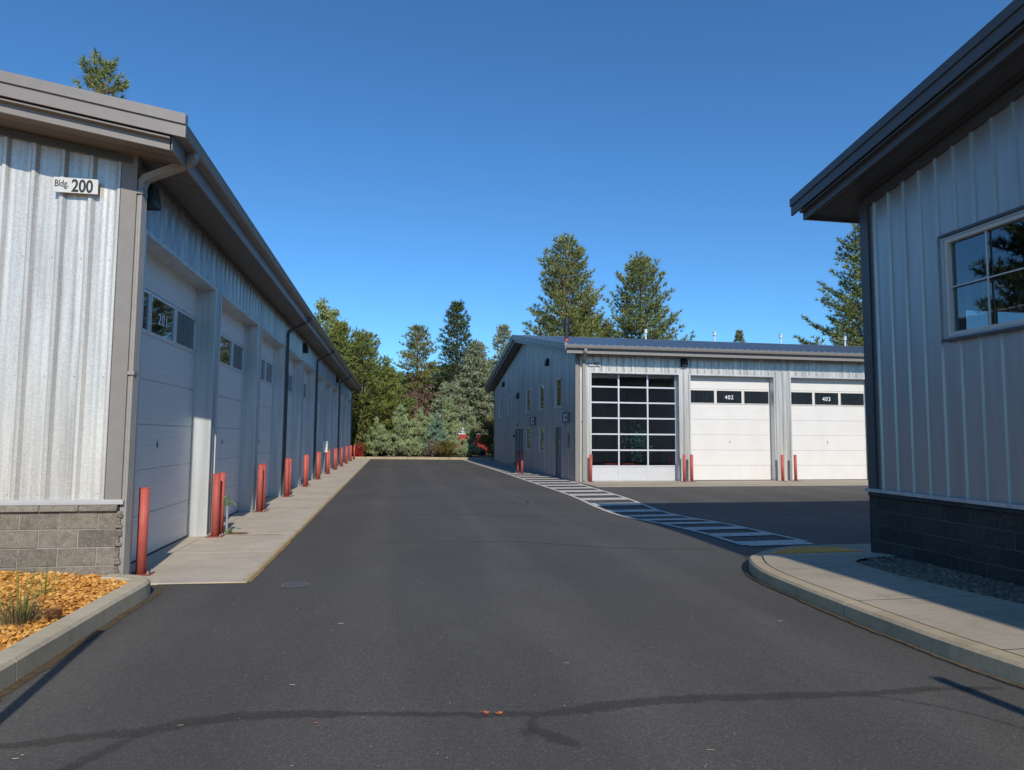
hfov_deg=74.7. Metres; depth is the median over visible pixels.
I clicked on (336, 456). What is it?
bollard
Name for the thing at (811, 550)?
tactile paving
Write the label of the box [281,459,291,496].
bollard
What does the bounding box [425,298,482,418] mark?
pine tree
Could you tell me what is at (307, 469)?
bollard
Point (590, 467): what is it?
bollard
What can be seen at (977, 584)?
river stones
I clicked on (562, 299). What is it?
pine tree
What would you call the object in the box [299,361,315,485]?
garage door
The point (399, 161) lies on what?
sky
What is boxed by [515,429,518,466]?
door
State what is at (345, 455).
bollard
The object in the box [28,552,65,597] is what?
grass clump
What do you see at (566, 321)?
flue pipe
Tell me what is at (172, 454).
garage door
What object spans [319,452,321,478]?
bollard
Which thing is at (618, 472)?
garage door
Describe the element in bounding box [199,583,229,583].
pavement edge moss
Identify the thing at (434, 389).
pine tree
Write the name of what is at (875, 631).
kerb grime
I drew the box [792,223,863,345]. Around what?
pine tree
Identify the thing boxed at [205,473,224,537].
bollard
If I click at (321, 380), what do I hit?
garage door
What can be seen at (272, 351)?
garage door
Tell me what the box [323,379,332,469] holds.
garage door
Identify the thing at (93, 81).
pine tree
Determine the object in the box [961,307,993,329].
window
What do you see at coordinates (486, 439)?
rounded shrub
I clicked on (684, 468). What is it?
bollard
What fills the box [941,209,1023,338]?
window
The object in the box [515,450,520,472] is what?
bollard
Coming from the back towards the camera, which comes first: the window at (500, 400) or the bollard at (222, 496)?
the window at (500, 400)
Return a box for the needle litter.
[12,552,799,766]
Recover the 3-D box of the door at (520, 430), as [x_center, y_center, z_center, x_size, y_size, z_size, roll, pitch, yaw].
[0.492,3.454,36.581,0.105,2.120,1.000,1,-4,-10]
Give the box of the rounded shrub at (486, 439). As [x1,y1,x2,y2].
[471,416,493,456]
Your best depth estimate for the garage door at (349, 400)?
47.54 m
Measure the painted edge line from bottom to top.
0.001 m
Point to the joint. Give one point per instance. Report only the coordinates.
(257, 534)
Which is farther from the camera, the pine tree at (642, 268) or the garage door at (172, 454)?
the pine tree at (642, 268)
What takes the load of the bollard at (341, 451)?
on the pavement at (229, 558)
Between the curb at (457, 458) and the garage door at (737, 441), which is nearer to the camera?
the garage door at (737, 441)
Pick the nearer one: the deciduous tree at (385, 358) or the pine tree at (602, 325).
the deciduous tree at (385, 358)
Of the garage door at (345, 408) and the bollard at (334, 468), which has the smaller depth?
the bollard at (334, 468)
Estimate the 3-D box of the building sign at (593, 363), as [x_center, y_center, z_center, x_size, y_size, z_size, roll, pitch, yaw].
[3.182,-0.821,25.861,0.470,0.176,0.010,1,-4,-10]
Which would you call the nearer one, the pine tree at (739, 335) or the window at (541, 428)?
the window at (541, 428)
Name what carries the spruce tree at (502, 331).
on the planting ground
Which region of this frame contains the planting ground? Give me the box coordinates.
[352,452,493,457]
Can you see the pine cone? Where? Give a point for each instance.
(48, 614)
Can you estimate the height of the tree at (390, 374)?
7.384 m
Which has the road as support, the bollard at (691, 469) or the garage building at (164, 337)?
the garage building at (164, 337)
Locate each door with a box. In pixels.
[128,229,216,574]
[210,292,259,532]
[254,326,285,509]
[281,348,302,494]
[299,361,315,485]
[313,373,324,478]
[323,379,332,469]
[331,385,338,465]
[339,391,343,463]
[342,394,347,460]
[347,398,350,458]
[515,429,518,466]
[519,429,522,467]
[555,427,560,477]
[590,371,680,480]
[689,374,776,480]
[789,376,867,479]
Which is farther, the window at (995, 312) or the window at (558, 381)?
the window at (558, 381)
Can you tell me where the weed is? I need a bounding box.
[223,528,234,533]
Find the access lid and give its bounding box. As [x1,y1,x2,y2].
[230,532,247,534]
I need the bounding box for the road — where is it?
[0,459,1023,769]
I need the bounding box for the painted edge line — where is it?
[248,459,370,581]
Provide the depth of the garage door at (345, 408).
43.91 m
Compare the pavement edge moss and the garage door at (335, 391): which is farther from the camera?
the garage door at (335, 391)
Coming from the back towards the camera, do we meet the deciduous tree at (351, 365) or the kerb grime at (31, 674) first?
the deciduous tree at (351, 365)
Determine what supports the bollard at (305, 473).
on the pavement at (229, 558)
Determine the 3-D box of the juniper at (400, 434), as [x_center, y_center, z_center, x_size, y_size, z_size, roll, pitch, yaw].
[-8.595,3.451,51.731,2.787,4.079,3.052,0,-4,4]
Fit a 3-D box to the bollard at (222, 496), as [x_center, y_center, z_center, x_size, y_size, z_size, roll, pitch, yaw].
[-4.947,2.011,11.407,0.260,1.036,0.200,1,-4,-9]
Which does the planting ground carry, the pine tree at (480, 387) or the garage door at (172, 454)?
the pine tree at (480, 387)
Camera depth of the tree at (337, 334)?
53.77 m
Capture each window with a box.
[499,398,501,417]
[507,395,510,416]
[525,388,529,413]
[526,427,530,450]
[538,426,543,451]
[539,382,544,410]
[555,376,561,407]
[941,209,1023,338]
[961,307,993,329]
[993,308,1023,323]
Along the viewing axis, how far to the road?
5.11 m
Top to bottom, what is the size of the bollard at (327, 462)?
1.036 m
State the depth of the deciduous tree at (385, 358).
56.50 m
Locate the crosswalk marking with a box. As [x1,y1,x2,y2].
[465,460,813,545]
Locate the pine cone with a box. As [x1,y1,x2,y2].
[44,607,62,618]
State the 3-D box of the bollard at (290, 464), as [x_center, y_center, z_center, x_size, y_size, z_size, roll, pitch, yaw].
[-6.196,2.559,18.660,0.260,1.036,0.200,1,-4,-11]
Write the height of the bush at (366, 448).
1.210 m
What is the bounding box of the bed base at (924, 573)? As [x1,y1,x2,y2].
[766,559,1023,649]
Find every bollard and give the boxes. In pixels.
[130,487,154,575]
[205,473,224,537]
[210,472,227,534]
[252,464,265,511]
[262,464,268,510]
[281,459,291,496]
[288,458,293,495]
[300,455,308,486]
[302,455,310,485]
[314,452,320,479]
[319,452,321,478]
[324,450,329,473]
[332,449,337,469]
[335,448,338,469]
[339,447,342,465]
[343,446,347,463]
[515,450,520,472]
[519,451,524,472]
[587,454,593,481]
[681,455,688,481]
[689,455,695,481]
[779,455,786,480]
[792,455,799,480]
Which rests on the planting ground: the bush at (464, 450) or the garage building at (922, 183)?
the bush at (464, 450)
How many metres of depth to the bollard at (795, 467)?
26.59 m
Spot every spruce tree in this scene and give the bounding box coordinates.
[422,380,473,454]
[448,339,494,454]
[477,356,499,454]
[487,322,510,407]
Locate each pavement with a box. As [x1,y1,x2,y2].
[130,459,369,584]
[579,480,867,486]
[763,545,1023,655]
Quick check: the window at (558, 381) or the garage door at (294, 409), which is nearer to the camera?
the garage door at (294, 409)
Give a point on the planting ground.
(429, 455)
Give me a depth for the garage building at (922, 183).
8.42 m
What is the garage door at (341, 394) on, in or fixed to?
in the garage building at (164, 337)
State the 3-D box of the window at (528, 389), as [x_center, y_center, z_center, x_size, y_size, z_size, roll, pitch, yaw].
[0.859,0.817,34.799,0.100,1.290,1.140,1,-4,-10]
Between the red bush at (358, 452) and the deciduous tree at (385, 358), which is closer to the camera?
the red bush at (358, 452)
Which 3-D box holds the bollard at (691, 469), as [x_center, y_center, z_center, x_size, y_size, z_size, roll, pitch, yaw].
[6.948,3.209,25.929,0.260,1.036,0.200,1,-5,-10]
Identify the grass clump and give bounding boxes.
[0,551,56,629]
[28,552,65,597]
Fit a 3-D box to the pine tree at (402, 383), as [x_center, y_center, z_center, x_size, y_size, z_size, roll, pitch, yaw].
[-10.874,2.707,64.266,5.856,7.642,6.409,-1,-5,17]
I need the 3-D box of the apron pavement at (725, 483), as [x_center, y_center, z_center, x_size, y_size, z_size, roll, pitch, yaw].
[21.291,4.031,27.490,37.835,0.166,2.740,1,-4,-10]
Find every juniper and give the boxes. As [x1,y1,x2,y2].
[363,416,391,456]
[379,404,414,455]
[408,406,433,455]
[422,412,449,455]
[440,396,463,455]
[459,415,482,456]
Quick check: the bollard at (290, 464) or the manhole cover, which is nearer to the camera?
the manhole cover
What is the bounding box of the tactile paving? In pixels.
[771,547,864,553]
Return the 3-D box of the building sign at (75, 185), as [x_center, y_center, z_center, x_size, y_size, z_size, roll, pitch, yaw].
[-5.032,-2.298,7.754,0.470,0.176,0.040,1,-4,-10]
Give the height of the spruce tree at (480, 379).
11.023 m
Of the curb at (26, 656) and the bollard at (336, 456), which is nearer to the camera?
the curb at (26, 656)
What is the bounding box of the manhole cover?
[281,582,308,587]
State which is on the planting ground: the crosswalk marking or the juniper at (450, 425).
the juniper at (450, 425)
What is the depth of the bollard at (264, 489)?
14.99 m
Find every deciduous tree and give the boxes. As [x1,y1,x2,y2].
[337,350,355,374]
[379,355,407,454]
[384,372,418,453]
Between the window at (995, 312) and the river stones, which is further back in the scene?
the window at (995, 312)
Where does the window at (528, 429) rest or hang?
in the garage building at (726, 411)
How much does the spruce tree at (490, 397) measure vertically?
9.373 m
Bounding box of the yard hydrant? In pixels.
[223,495,236,531]
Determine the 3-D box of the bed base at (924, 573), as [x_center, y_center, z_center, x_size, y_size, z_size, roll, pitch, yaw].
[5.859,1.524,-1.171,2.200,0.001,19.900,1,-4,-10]
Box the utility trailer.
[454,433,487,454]
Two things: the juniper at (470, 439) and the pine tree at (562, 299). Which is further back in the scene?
the pine tree at (562, 299)
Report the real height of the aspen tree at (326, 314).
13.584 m
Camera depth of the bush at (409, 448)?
49.91 m
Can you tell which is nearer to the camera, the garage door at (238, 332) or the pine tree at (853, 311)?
the garage door at (238, 332)
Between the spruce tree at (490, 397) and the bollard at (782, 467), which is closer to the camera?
the bollard at (782, 467)
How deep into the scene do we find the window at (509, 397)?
40.69 m
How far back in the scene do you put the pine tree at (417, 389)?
59.33 m
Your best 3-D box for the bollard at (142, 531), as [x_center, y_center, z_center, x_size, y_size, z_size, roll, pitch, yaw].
[-4.459,1.760,8.103,0.260,1.036,0.200,1,-4,-10]
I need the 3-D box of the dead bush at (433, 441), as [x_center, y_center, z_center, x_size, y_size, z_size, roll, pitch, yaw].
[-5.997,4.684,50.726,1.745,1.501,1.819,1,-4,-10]
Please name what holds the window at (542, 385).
in the garage building at (726, 411)
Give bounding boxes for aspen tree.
[313,294,339,334]
[325,317,370,401]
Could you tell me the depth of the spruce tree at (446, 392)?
58.08 m
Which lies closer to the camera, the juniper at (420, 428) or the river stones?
the river stones
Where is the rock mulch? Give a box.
[0,570,128,651]
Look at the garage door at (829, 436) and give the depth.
27.73 m
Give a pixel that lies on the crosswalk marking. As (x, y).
(774, 542)
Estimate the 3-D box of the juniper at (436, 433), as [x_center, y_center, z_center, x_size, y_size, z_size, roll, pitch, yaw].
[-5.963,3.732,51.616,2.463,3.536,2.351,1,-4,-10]
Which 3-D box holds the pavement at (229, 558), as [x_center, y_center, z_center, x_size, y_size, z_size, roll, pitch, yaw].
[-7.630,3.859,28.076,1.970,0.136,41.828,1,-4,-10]
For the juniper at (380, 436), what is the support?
on the planting ground
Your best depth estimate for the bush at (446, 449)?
50.33 m
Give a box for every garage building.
[0,70,362,577]
[484,335,867,481]
[789,0,1023,585]
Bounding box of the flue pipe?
[564,318,568,340]
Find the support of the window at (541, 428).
in the garage building at (726, 411)
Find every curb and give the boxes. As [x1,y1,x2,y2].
[0,574,150,690]
[352,457,492,459]
[748,544,1023,684]
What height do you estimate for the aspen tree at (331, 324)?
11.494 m
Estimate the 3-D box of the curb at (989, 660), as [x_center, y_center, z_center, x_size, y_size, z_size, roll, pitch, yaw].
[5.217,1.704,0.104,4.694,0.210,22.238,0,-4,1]
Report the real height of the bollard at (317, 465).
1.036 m
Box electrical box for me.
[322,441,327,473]
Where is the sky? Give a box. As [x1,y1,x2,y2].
[0,0,1023,391]
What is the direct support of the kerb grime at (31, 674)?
on the road
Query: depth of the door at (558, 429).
28.26 m
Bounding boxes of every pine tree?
[71,47,130,98]
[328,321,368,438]
[342,327,398,446]
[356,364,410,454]
[393,323,442,453]
[400,377,424,428]
[419,364,452,419]
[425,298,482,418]
[466,342,487,428]
[503,232,619,350]
[571,312,615,337]
[593,250,695,340]
[732,329,745,342]
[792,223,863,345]
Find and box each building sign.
[53,177,98,194]
[589,361,599,365]
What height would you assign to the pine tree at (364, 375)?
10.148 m
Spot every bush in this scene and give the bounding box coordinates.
[352,442,373,456]
[352,443,363,456]
[395,439,423,455]
[423,438,439,456]
[432,439,459,456]
[454,444,476,456]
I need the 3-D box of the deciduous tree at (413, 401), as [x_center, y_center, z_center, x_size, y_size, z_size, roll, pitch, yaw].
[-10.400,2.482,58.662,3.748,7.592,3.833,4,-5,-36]
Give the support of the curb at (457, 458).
on the road
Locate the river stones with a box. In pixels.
[859,556,1023,603]
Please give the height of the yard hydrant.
0.660 m
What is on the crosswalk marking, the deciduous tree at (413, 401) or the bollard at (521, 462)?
the bollard at (521, 462)
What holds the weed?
on the pavement at (229, 558)
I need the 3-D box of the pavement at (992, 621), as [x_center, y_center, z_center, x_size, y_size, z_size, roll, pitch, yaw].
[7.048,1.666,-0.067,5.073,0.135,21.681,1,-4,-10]
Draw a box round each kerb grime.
[0,587,163,700]
[744,544,1023,687]
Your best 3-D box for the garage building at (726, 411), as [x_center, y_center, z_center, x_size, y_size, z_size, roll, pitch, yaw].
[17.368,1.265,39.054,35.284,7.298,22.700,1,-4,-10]
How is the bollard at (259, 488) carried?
on the pavement at (229, 558)
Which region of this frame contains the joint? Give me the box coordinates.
[239,534,280,535]

